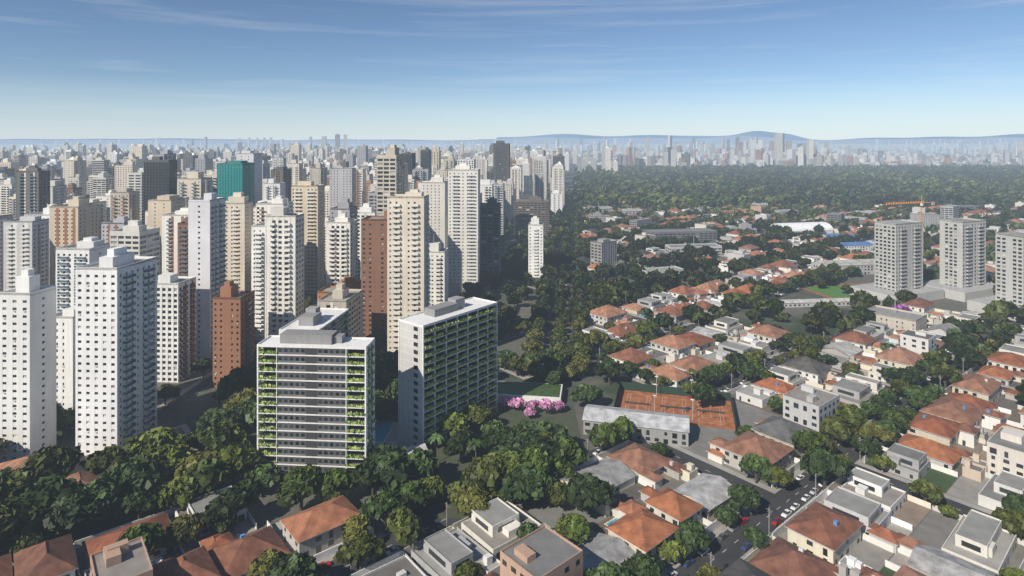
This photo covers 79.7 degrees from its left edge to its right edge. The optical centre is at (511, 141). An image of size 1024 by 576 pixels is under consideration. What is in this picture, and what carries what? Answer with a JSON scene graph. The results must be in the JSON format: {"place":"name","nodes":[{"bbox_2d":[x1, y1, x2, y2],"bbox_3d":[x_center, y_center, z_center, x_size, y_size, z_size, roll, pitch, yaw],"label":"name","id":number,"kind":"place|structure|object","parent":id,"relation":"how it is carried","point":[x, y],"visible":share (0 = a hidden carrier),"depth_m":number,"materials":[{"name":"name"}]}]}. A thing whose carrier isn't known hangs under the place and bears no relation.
{"place":"outdoors","nodes":[
{"label":"outdoors","id":0,"kind":"place"},
{"bbox_2d":[0,144,1015,519],"bbox_3d":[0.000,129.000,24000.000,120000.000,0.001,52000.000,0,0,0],"label":"ground","id":1,"kind":"structure","parent":0,"point":[198,404],"depth_m":436.73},
{"bbox_2d":[256,296,562,478],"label":"apartment buildings","id":2,"kind":"structure","parent":1,"relation":"on","point":[316,388],"depth_m":240.58,"materials":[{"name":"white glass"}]},
{"bbox_2d":[0,145,926,461],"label":"buildings","id":3,"kind":"structure","parent":1,"relation":"on","point":[102,337],"depth_m":328.35,"materials":[{"name":"white concrete"}]},
{"bbox_2d":[0,176,1023,575],"bbox_3d":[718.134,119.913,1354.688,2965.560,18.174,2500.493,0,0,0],"label":"houses","id":4,"kind":"structure","parent":1,"relation":"on","point":[844,526],"depth_m":223.88,"materials":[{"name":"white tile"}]},
{"bbox_2d":[0,308,1023,575],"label":"trees","id":5,"kind":"object","parent":1,"relation":"on","point":[164,468],"visible":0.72,"depth_m":221.57,"materials":[{"name":"green plant"}]},
{"bbox_2d":[0,133,1023,198],"bbox_3d":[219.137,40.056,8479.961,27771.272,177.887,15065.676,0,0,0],"label":"buildings","id":6,"kind":"structure","parent":1,"relation":"on","point":[99,157],"depth_m":2877.60,"materials":[{"name":"grey concrete"}]},
{"bbox_2d":[0,141,1023,321],"bbox_3d":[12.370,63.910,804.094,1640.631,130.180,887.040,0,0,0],"label":"buildings","id":7,"kind":"structure","parent":1,"relation":"on","point":[45,212],"depth_m":535.46,"materials":[{"name":"white concrete"}]},
{"bbox_2d":[255,214,1023,368],"bbox_3d":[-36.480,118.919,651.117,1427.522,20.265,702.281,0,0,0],"label":"trees","id":8,"kind":"object","parent":1,"relation":"on","point":[589,292],"visible":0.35,"depth_m":539.53,"materials":[{"name":"green plant"}]},
{"bbox_2d":[613,376,735,429],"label":"tennis courts","id":9,"kind":"object","parent":1,"relation":"on","point":[717,411],"visible":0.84,"depth_m":300.47,"materials":[{"name":"orange soil"}]},
{"bbox_2d":[414,204,992,548],"bbox_3d":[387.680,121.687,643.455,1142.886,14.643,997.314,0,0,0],"label":"palm trees","id":10,"kind":"object","parent":1,"relation":"on","point":[474,442],"visible":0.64,"depth_m":245.94,"materials":[{"name":"green plant"}]},
{"bbox_2d":[549,163,1023,234],"bbox_3d":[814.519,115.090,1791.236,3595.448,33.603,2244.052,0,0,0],"label":"trees","id":11,"kind":"object","parent":1,"relation":"on","point":[853,188],"visible":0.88,"depth_m":1392.00,"materials":[{"name":"green plant"}]},
{"bbox_2d":[883,195,934,221],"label":"tower crane","id":12,"kind":"object","parent":1,"relation":"on","point":[922,202],"visible":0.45,"depth_m":546.50,"materials":[{"name":"orange metal"}]},
{"bbox_2d":[0,218,1023,575],"bbox_3d":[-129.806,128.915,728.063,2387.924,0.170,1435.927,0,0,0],"label":"streets","id":13,"kind":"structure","parent":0,"point":[266,508],"depth_m":240.91,"materials":[{"name":"grey asphalt"}]},
{"bbox_2d":[17,324,978,574],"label":"utility poles","id":14,"kind":"object","parent":13,"relation":"on","point":[710,556],"visible":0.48,"depth_m":241.92,"materials":[{"name":"grey concrete"}]},
{"bbox_2d":[0,219,1021,575],"bbox_3d":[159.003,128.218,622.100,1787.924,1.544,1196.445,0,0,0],"label":"cars","id":15,"kind":"object","parent":13,"relation":"on","point":[776,521],"visible":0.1,"depth_m":211.79,"materials":[{"name":"painted metal"},{"name":"glass"},{"name":"rubber"}]},
{"bbox_2d":[0,131,1023,143],"bbox_3d":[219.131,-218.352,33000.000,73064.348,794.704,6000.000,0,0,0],"label":"mountain ridge","id":16,"kind":"structure","parent":0,"point":[767,137],"depth_m":30000.00,"materials":[{"name":"blue"}]},
{"bbox_2d":[0,0,1023,139],"label":"sky","id":17,"kind":"structure","parent":0,"point":[70,69],"materials":[{"name":"blue"}]},
{"bbox_2d":[545,194,585,377],"bbox_3d":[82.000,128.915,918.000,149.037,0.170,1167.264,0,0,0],"label":"avenue road","id":18,"kind":"structure","parent":0,"point":[551,303],"depth_m":487.82,"materials":[{"name":"grey asphalt"}]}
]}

